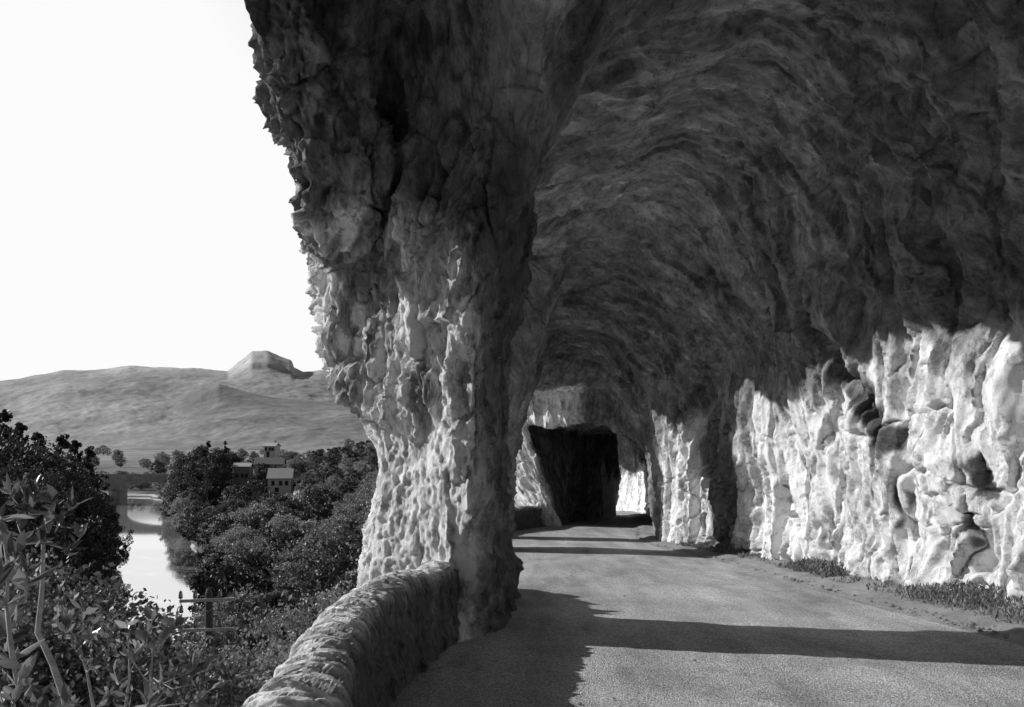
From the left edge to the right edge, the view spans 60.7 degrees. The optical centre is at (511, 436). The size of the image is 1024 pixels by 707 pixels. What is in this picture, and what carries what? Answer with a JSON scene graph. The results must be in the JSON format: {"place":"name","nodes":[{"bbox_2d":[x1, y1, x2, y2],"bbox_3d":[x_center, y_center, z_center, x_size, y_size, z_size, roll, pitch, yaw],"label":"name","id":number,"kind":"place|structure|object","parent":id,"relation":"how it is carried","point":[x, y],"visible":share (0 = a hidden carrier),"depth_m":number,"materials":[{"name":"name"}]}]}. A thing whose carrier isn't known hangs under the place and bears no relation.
{"place":"outdoors","nodes":[
{"label":"outdoors","id":0,"kind":"place"},
{"bbox_2d":[64,497,215,652],"bbox_3d":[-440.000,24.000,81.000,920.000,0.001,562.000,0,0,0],"label":"river","id":1,"kind":"structure","parent":0,"point":[162,558],"depth_m":171.06,"materials":[{"name":"white liquid"}]},
{"bbox_2d":[71,511,121,593],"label":"riverside tree","id":2,"kind":"object","parent":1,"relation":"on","point":[111,532],"visible":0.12,"depth_m":120.37,"materials":[{"name":"black plant"}]},
{"bbox_2d":[83,489,130,571],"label":"riverside tree","id":3,"kind":"object","parent":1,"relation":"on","point":[110,516],"visible":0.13,"depth_m":140.22,"materials":[{"name":"black plant"}]},
{"bbox_2d":[98,511,133,567],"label":"riverside tree","id":4,"kind":"object","parent":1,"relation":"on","point":[126,538],"visible":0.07,"depth_m":150.23,"materials":[{"name":"black plant"}]},
{"bbox_2d":[0,0,328,380],"label":"sky","id":5,"kind":"structure","parent":0,"point":[146,220],"materials":[{"name":"white"}]},
{"bbox_2d":[0,351,334,447],"bbox_3d":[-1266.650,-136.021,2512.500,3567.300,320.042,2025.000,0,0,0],"label":"mountain","id":6,"kind":"structure","parent":0,"point":[122,405],"depth_m":2473.12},
{"bbox_2d":[24,448,378,564],"bbox_3d":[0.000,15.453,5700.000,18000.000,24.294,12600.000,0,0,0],"label":"ground","id":7,"kind":"structure","parent":0,"point":[107,462],"depth_m":644.02,"materials":[{"name":"grey soil"}]},
{"bbox_2d":[0,409,18,458],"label":"spire tree","id":8,"kind":"object","parent":7,"relation":"on","point":[5,416],"visible":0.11,"depth_m":139.66,"materials":[{"name":"black plant"}]},
{"bbox_2d":[0,440,36,479],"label":"riverside tree","id":9,"kind":"object","parent":7,"relation":"on","point":[17,454],"visible":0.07,"depth_m":111.23,"materials":[{"name":"black plant"}]},
{"bbox_2d":[12,422,29,451],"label":"spire tree","id":10,"kind":"object","parent":7,"relation":"on","point":[20,427],"visible":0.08,"depth_m":164.74,"materials":[{"name":"black plant"}]},
{"bbox_2d":[0,473,60,633],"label":"riverside tree","id":11,"kind":"object","parent":7,"relation":"on","point":[10,509],"visible":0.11,"depth_m":77.12,"materials":[{"name":"black plant"}]},
{"bbox_2d":[0,504,61,706],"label":"sapling","id":12,"kind":"object","parent":7,"relation":"on","point":[14,573],"visible":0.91,"depth_m":4.02,"materials":[{"name":"grey plant"}]},
{"bbox_2d":[0,426,78,560],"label":"riverside tree","id":13,"kind":"object","parent":7,"relation":"on","point":[57,464],"visible":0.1,"depth_m":121.08,"materials":[{"name":"black plant"}]},
{"bbox_2d":[0,656,84,706],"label":"sapling","id":14,"kind":"object","parent":7,"relation":"on","point":[20,695],"visible":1,"depth_m":3.72,"materials":[{"name":"grey plant"}]},
{"bbox_2d":[0,458,93,631],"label":"riverside tree","id":15,"kind":"object","parent":7,"relation":"on","point":[9,470],"visible":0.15,"depth_m":88.64,"materials":[{"name":"black plant"}]},
{"bbox_2d":[0,474,93,704],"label":"sapling","id":16,"kind":"object","parent":7,"relation":"on","point":[49,494],"visible":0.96,"depth_m":4.62,"materials":[{"name":"grey plant"}]},
{"bbox_2d":[11,436,100,511],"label":"riverside tree","id":17,"kind":"object","parent":7,"relation":"on","point":[46,452],"visible":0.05,"depth_m":125.87,"materials":[{"name":"black plant"}]},
{"bbox_2d":[11,472,106,610],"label":"riverside tree","id":18,"kind":"object","parent":7,"relation":"on","point":[68,494],"visible":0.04,"depth_m":99.11,"materials":[{"name":"black plant"}]},
{"bbox_2d":[21,509,121,636],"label":"riverside tree","id":19,"kind":"object","parent":7,"relation":"on","point":[86,536],"visible":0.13,"depth_m":100.79,"materials":[{"name":"black plant"}]},
{"bbox_2d":[53,434,89,490],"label":"spire tree","id":20,"kind":"object","parent":7,"relation":"on","point":[64,443],"visible":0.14,"depth_m":154.78,"materials":[{"name":"black plant"}]},
{"bbox_2d":[37,470,116,586],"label":"riverside tree","id":21,"kind":"object","parent":7,"relation":"on","point":[91,503],"visible":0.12,"depth_m":118.12,"materials":[{"name":"black plant"}]},
{"bbox_2d":[67,440,89,481],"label":"spire tree","id":22,"kind":"object","parent":7,"relation":"on","point":[75,446],"visible":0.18,"depth_m":174.92,"materials":[{"name":"black plant"}]},
{"bbox_2d":[50,594,126,706],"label":"sapling","id":23,"kind":"object","parent":7,"relation":"on","point":[67,626],"visible":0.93,"depth_m":5.19,"materials":[{"name":"grey plant"}]},
{"bbox_2d":[0,541,180,706],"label":"dark shrub","id":24,"kind":"object","parent":7,"relation":"on","point":[14,588],"visible":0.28,"depth_m":8.03,"materials":[{"name":"grey plant"}]},
{"bbox_2d":[0,582,187,706],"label":"dark shrub","id":25,"kind":"object","parent":7,"relation":"on","point":[182,651],"visible":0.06,"depth_m":8.50,"materials":[{"name":"grey plant"}]},
{"bbox_2d":[79,446,109,501],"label":"spire tree","id":26,"kind":"object","parent":7,"relation":"on","point":[89,452],"visible":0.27,"depth_m":180.05,"materials":[{"name":"black plant"}]},
{"bbox_2d":[27,644,205,706],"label":"dark shrub","id":27,"kind":"object","parent":7,"relation":"on","point":[163,696],"visible":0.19,"depth_m":7.77,"materials":[{"name":"grey plant"}]},
{"bbox_2d":[0,580,239,706],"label":"dark shrub","id":28,"kind":"object","parent":7,"relation":"on","point":[108,632],"visible":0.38,"depth_m":7.41,"materials":[{"name":"grey plant"}]},
{"bbox_2d":[39,634,209,706],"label":"dark shrub","id":29,"kind":"object","parent":7,"relation":"on","point":[80,687],"visible":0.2,"depth_m":7.75,"materials":[{"name":"grey plant"}]},
{"bbox_2d":[0,562,255,706],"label":"dark shrub","id":30,"kind":"object","parent":7,"relation":"on","point":[51,616],"visible":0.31,"depth_m":7.76,"materials":[{"name":"grey plant"}]},
{"bbox_2d":[109,615,147,706],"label":"sapling","id":31,"kind":"object","parent":7,"relation":"on","point":[136,644],"visible":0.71,"depth_m":6.19,"materials":[{"name":"grey plant"}]},
{"bbox_2d":[28,613,233,706],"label":"dark shrub","id":32,"kind":"object","parent":7,"relation":"on","point":[219,693],"visible":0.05,"depth_m":8.98,"materials":[{"name":"grey plant"}]},
{"bbox_2d":[98,474,171,504],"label":"stone bridge","id":33,"kind":"structure","parent":7,"relation":"on","point":[120,485],"depth_m":309.80,"materials":[{"name":"stone"}]},
{"bbox_2d":[148,460,166,473],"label":"lone tree","id":34,"kind":"object","parent":7,"relation":"on","point":[159,469],"visible":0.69,"depth_m":428.91,"materials":[{"name":"grey plant"}]},
{"bbox_2d":[164,497,189,527],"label":"broadleaf tree","id":35,"kind":"object","parent":7,"relation":"on","point":[176,507],"visible":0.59,"depth_m":220.35,"materials":[{"name":"grey plant"}]},
{"bbox_2d":[164,451,199,495],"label":"tall tree","id":36,"kind":"object","parent":7,"relation":"on","point":[180,461],"visible":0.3,"depth_m":259.64,"materials":[{"name":"grey plant"}]},
{"bbox_2d":[101,643,266,706],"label":"dark shrub","id":37,"kind":"object","parent":7,"relation":"on","point":[230,668],"visible":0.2,"depth_m":9.36,"materials":[{"name":"grey plant"}]},
{"bbox_2d":[122,605,246,706],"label":"sapling","id":38,"kind":"object","parent":7,"relation":"on","point":[189,671],"visible":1,"depth_m":5.35,"materials":[{"name":"grey plant"}]},
{"bbox_2d":[169,462,209,497],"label":"tall tree","id":39,"kind":"object","parent":7,"relation":"on","point":[189,471],"visible":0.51,"depth_m":244.50,"materials":[{"name":"grey plant"}]},
{"bbox_2d":[178,512,207,548],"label":"broadleaf tree","id":40,"kind":"object","parent":7,"relation":"on","point":[193,519],"visible":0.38,"depth_m":182.27,"materials":[{"name":"grey plant"}]},
{"bbox_2d":[175,505,211,545],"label":"broadleaf tree","id":41,"kind":"object","parent":7,"relation":"on","point":[191,510],"visible":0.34,"depth_m":191.15,"materials":[{"name":"grey plant"}]},
{"bbox_2d":[179,486,208,511],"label":"broadleaf tree","id":42,"kind":"object","parent":7,"relation":"on","point":[200,493],"visible":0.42,"depth_m":229.31,"materials":[{"name":"grey plant"}]},
{"bbox_2d":[180,444,221,486],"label":"tall tree","id":43,"kind":"object","parent":7,"relation":"on","point":[194,455],"visible":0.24,"depth_m":255.41,"materials":[{"name":"grey plant"}]},
{"bbox_2d":[176,611,231,665],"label":"bushy tree","id":44,"kind":"object","parent":7,"relation":"on","point":[188,636],"visible":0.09,"depth_m":73.89,"materials":[{"name":"grey plant"}]},
{"bbox_2d":[177,588,237,674],"bbox_3d":[-10.397,9.390,29.966,2.056,8.420,0.408,0,0,-5],"label":"telegraph pole","id":45,"kind":"object","parent":7,"relation":"on","point":[208,600],"visible":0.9,"depth_m":29.84,"materials":[{"name":"grey wood"}]},
{"bbox_2d":[163,631,253,705],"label":"dark shrub","id":46,"kind":"object","parent":7,"relation":"on","point":[195,646],"visible":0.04,"depth_m":10.52,"materials":[{"name":"grey plant"}]},
{"bbox_2d":[193,460,227,501],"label":"tall tree","id":47,"kind":"object","parent":7,"relation":"on","point":[213,472],"visible":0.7,"depth_m":238.62,"materials":[{"name":"black plant"}]},
{"bbox_2d":[190,516,235,553],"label":"broadleaf tree","id":48,"kind":"object","parent":7,"relation":"on","point":[206,526],"visible":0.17,"depth_m":156.82,"materials":[{"name":"grey plant"}]},
{"bbox_2d":[195,446,234,486],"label":"tall tree","id":49,"kind":"object","parent":7,"relation":"on","point":[214,456],"visible":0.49,"depth_m":248.68,"materials":[{"name":"grey plant"}]},
{"bbox_2d":[203,486,226,507],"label":"broadleaf tree","id":50,"kind":"object","parent":7,"relation":"on","point":[214,501],"visible":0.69,"depth_m":236.11,"materials":[{"name":"grey plant"}]},
{"bbox_2d":[195,543,243,592],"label":"bushy tree","id":51,"kind":"object","parent":7,"relation":"on","point":[218,559],"visible":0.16,"depth_m":115.03,"materials":[{"name":"grey plant"}]},
{"bbox_2d":[197,516,243,544],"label":"broadleaf tree","id":52,"kind":"object","parent":7,"relation":"on","point":[225,523],"visible":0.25,"depth_m":151.26,"materials":[{"name":"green plant"}]},
{"bbox_2d":[207,511,244,538],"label":"waterside tree","id":53,"kind":"object","parent":7,"relation":"on","point":[234,515],"visible":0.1,"depth_m":155.64,"materials":[{"name":"grey plant"}]},
{"bbox_2d":[188,563,265,619],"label":"bushy tree","id":54,"kind":"object","parent":7,"relation":"on","point":[209,579],"visible":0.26,"depth_m":98.31,"materials":[{"name":"grey plant"}]},
{"bbox_2d":[201,534,252,577],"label":"broadleaf tree","id":55,"kind":"object","parent":7,"relation":"on","point":[231,539],"visible":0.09,"depth_m":128.02,"materials":[{"name":"grey plant"}]},
{"bbox_2d":[191,539,269,597],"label":"bushy tree","id":56,"kind":"object","parent":7,"relation":"on","point":[237,549],"visible":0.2,"depth_m":106.57,"materials":[{"name":"grey plant"}]},
{"bbox_2d":[209,494,252,520],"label":"broadleaf tree","id":57,"kind":"object","parent":7,"relation":"on","point":[234,504],"visible":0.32,"depth_m":169.84,"materials":[{"name":"grey plant"}]},
{"bbox_2d":[218,484,245,506],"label":"broadleaf tree","id":58,"kind":"object","parent":7,"relation":"on","point":[227,490],"visible":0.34,"depth_m":224.38,"materials":[{"name":"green plant"}]},
{"bbox_2d":[208,521,261,565],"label":"broadleaf tree","id":59,"kind":"object","parent":7,"relation":"on","point":[243,531],"visible":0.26,"depth_m":133.80,"materials":[{"name":"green plant"}]},
{"bbox_2d":[191,628,288,706],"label":"shrub","id":60,"kind":"object","parent":7,"relation":"on","point":[248,678],"visible":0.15,"depth_m":10.36,"materials":[{"name":"grey plant"}]},
{"bbox_2d":[195,583,289,662],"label":"bush","id":61,"kind":"object","parent":7,"relation":"on","point":[242,596],"visible":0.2,"depth_m":69.22,"materials":[{"name":"grey plant"}]},
{"bbox_2d":[232,460,253,494],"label":"grey house","id":62,"kind":"structure","parent":7,"relation":"on","point":[242,471],"depth_m":253.54,"materials":[{"name":"tile"}]},
{"bbox_2d":[228,486,261,515],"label":"broadleaf tree","id":63,"kind":"object","parent":7,"relation":"on","point":[248,492],"visible":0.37,"depth_m":203.93,"materials":[{"name":"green plant"}]},
{"bbox_2d":[216,606,274,654],"bbox_3d":[-19.142,15.773,65.418,5.888,6.605,6.269,0,0,-22],"label":"bushy tree","id":64,"kind":"object","parent":7,"relation":"on","point":[230,624],"visible":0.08,"depth_m":63.91,"materials":[{"name":"grey plant"}]},
{"bbox_2d":[212,548,281,618],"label":"bushy tree","id":65,"kind":"object","parent":7,"relation":"on","point":[225,575],"visible":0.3,"depth_m":92.97,"materials":[{"name":"grey plant"}]},
{"bbox_2d":[198,631,295,692],"bbox_3d":[-3.520,4.809,12.100,3.253,4.160,3.471,0,0,-37],"label":"shrub","id":66,"kind":"object","parent":7,"relation":"on","point":[280,657],"visible":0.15,"depth_m":12.27,"materials":[{"name":"grey plant"}]},
{"bbox_2d":[202,607,294,675],"bbox_3d":[-15.906,14.766,55.694,7.800,7.627,7.011,0,0,12],"label":"bush","id":67,"kind":"object","parent":7,"relation":"on","point":[251,639],"visible":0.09,"depth_m":54.75,"materials":[{"name":"grey plant"}]},
{"bbox_2d":[236,501,266,531],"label":"broadleaf tree","id":68,"kind":"object","parent":7,"relation":"on","point":[251,511],"visible":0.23,"depth_m":157.65,"materials":[{"name":"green plant"}]},
{"bbox_2d":[240,479,266,506],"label":"broadleaf tree","id":69,"kind":"object","parent":7,"relation":"on","point":[252,482],"visible":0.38,"depth_m":215.47,"materials":[{"name":"grey plant"}]},
{"bbox_2d":[239,523,283,576],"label":"bushy tree","id":70,"kind":"object","parent":7,"relation":"on","point":[260,539],"visible":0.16,"depth_m":113.30,"materials":[{"name":"grey plant"}]},
{"bbox_2d":[223,585,305,658],"bbox_3d":[-16.261,14.537,61.014,7.251,8.063,8.068,0,0,2],"label":"shrub","id":71,"kind":"object","parent":7,"relation":"on","point":[267,599],"visible":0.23,"depth_m":60.16,"materials":[{"name":"grey plant"}]},
{"bbox_2d":[241,507,293,538],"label":"broadleaf tree","id":72,"kind":"object","parent":7,"relation":"on","point":[268,515],"visible":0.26,"depth_m":141.29,"materials":[{"name":"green plant"}]},
{"bbox_2d":[253,455,286,479],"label":"farmhouse","id":73,"kind":"object","parent":7,"relation":"on","point":[278,462],"visible":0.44,"depth_m":272.66,"materials":[{"name":"tile"}]},
{"bbox_2d":[263,440,280,456],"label":"hilltop house","id":74,"kind":"structure","parent":7,"relation":"on","point":[271,449],"depth_m":318.17,"materials":[{"name":"paint"}]},
{"bbox_2d":[266,465,295,495],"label":"house","id":75,"kind":"structure","parent":7,"relation":"on","point":[281,481],"depth_m":237.03,"materials":[{"name":"tile"}]},
{"bbox_2d":[261,493,300,526],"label":"broadleaf tree","id":76,"kind":"object","parent":7,"relation":"on","point":[280,498],"visible":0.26,"depth_m":163.34,"materials":[{"name":"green plant"}]},
{"bbox_2d":[262,512,300,553],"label":"broadleaf tree","id":77,"kind":"object","parent":7,"relation":"on","point":[286,522],"visible":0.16,"depth_m":137.33,"materials":[{"name":"grey plant"}]},
{"bbox_2d":[236,523,328,596],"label":"bushy tree","id":78,"kind":"object","parent":7,"relation":"on","point":[293,536],"visible":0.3,"depth_m":90.07,"materials":[{"name":"grey plant"}]},
{"bbox_2d":[231,584,345,681],"bbox_3d":[-3.265,4.560,15.124,3.500,3.837,3.492,0,0,-28],"label":"shrub","id":79,"kind":"object","parent":7,"relation":"on","point":[284,617],"visible":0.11,"depth_m":14.84,"materials":[{"name":"grey plant"}]},
{"bbox_2d":[261,598,327,660],"bbox_3d":[-9.708,11.207,43.682,5.756,6.207,5.406,0,0,-28],"label":"bushy tree","id":80,"kind":"object","parent":7,"relation":"on","point":[314,616],"visible":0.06,"depth_m":43.47,"materials":[{"name":"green plant"}]},
{"bbox_2d":[267,518,340,558],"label":"bushy tree","id":81,"kind":"object","parent":7,"relation":"on","point":[308,522],"visible":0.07,"depth_m":110.49,"materials":[{"name":"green plant"}]},
{"bbox_2d":[286,482,337,516],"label":"broadleaf tree","id":82,"kind":"object","parent":7,"relation":"on","point":[302,494],"visible":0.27,"depth_m":164.86,"materials":[{"name":"grey plant"}]},
{"bbox_2d":[266,523,359,608],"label":"bushy tree","id":83,"kind":"object","parent":7,"relation":"on","point":[295,571],"visible":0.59,"depth_m":84.05,"materials":[{"name":"grey plant"}]},
{"bbox_2d":[291,486,345,518],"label":"broadleaf tree","id":84,"kind":"object","parent":7,"relation":"on","point":[333,496],"visible":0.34,"depth_m":155.95,"materials":[{"name":"grey plant"}]},
{"bbox_2d":[299,505,346,532],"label":"broadleaf tree","id":85,"kind":"object","parent":7,"relation":"on","point":[324,512],"visible":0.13,"depth_m":125.94,"materials":[{"name":"grey plant"}]},
{"bbox_2d":[294,580,356,620],"bbox_3d":[-9.589,11.799,53.303,6.019,6.233,6.888,0,0,38],"label":"bushy tree","id":86,"kind":"object","parent":7,"relation":"on","point":[325,594],"visible":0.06,"depth_m":52.94,"materials":[{"name":"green plant"}]},
{"bbox_2d":[298,553,358,609],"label":"bushy tree","id":87,"kind":"object","parent":7,"relation":"on","point":[334,564],"visible":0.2,"depth_m":73.11,"materials":[{"name":"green plant"}]},
{"bbox_2d":[319,456,342,472],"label":"broadleaf tree","id":88,"kind":"object","parent":7,"relation":"on","point":[334,461],"visible":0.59,"depth_m":244.32,"materials":[{"name":"grey plant"}]},
{"bbox_2d":[320,468,344,488],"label":"broadleaf tree","id":89,"kind":"object","parent":7,"relation":"on","point":[328,475],"visible":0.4,"depth_m":217.07,"materials":[{"name":"grey plant"}]},
{"bbox_2d":[302,515,363,583],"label":"bushy tree","id":90,"kind":"object","parent":7,"relation":"on","point":[342,530],"visible":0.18,"depth_m":94.94,"materials":[{"name":"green plant"}]},
{"bbox_2d":[311,510,366,545],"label":"bushy tree","id":91,"kind":"object","parent":7,"relation":"on","point":[354,526],"visible":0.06,"depth_m":101.65,"materials":[{"name":"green plant"}]},
{"bbox_2d":[335,565,357,597],"bbox_3d":[-9.597,11.713,60.307,6.820,6.674,6.130,0,0,37],"label":"bushy tree","id":92,"kind":"object","parent":7,"relation":"on","point":[348,577],"visible":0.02,"depth_m":59.17,"materials":[{"name":"grey plant"}]},
{"bbox_2d":[334,519,361,577],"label":"bushy tree","id":93,"kind":"object","parent":7,"relation":"on","point":[345,546],"visible":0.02,"depth_m":81.35,"materials":[{"name":"grey plant"}]},
{"bbox_2d":[335,534,362,596],"bbox_3d":[-5.579,8.166,46.976,7.278,7.989,6.541,0,0,-23],"label":"bushy tree","id":94,"kind":"object","parent":7,"relation":"on","point":[354,554],"visible":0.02,"depth_m":45.89,"materials":[{"name":"grey plant"}]},
{"bbox_2d":[330,485,371,555],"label":"bushy tree","id":95,"kind":"object","parent":7,"relation":"on","point":[358,501],"visible":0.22,"depth_m":113.36,"materials":[{"name":"grey plant"}]},
{"bbox_2d":[342,469,363,487],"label":"broadleaf tree","id":96,"kind":"object","parent":7,"relation":"on","point":[355,475],"visible":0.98,"depth_m":220.40,"materials":[{"name":"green plant"}]},
{"bbox_2d":[352,489,374,523],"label":"bushy tree","id":97,"kind":"object","parent":7,"relation":"on","point":[368,502],"visible":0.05,"depth_m":105.70,"materials":[{"name":"grey plant"}]},
{"bbox_2d":[362,455,378,475],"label":"broadleaf tree","id":98,"kind":"object","parent":7,"relation":"on","point":[371,458],"visible":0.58,"depth_m":230.46,"materials":[{"name":"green plant"}]},
{"bbox_2d":[91,384,370,449],"bbox_3d":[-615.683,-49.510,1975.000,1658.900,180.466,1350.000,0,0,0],"label":"hill","id":99,"kind":"structure","parent":0,"point":[217,415],"depth_m":1775.74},
{"bbox_2d":[244,0,1023,641],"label":"cliff","id":100,"kind":"structure","parent":0,"point":[742,274],"depth_m":14.24,"materials":[{"name":"stone"}]},
{"bbox_2d":[389,513,1023,706],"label":"road","id":101,"kind":"structure","parent":0,"point":[743,654],"depth_m":10.56,"materials":[{"name":"asphalt"}]},
{"bbox_2d":[241,560,460,706],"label":"stone parapet","id":102,"kind":"structure","parent":101,"relation":"on","point":[385,639],"depth_m":7.28,"materials":[{"name":"stone"}]},
{"bbox_2d":[513,505,560,530],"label":"stone parapet","id":103,"kind":"structure","parent":101,"relation":"on","point":[527,516],"depth_m":36.17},
{"bbox_2d":[512,527,1023,704],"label":"grit","id":104,"kind":"object","parent":101,"relation":"on","point":[979,628],"visible":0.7,"depth_m":13.89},
{"bbox_2d":[616,511,1023,644],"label":"verge","id":105,"kind":"structure","parent":101,"relation":"on","point":[644,525],"depth_m":15.30,"materials":[{"name":"gravel"}]},
{"bbox_2d":[677,540,1023,623],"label":"weeds","id":106,"kind":"object","parent":105,"relation":"on","point":[808,565],"visible":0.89,"depth_m":14.22,"materials":[{"name":"grey plant"}]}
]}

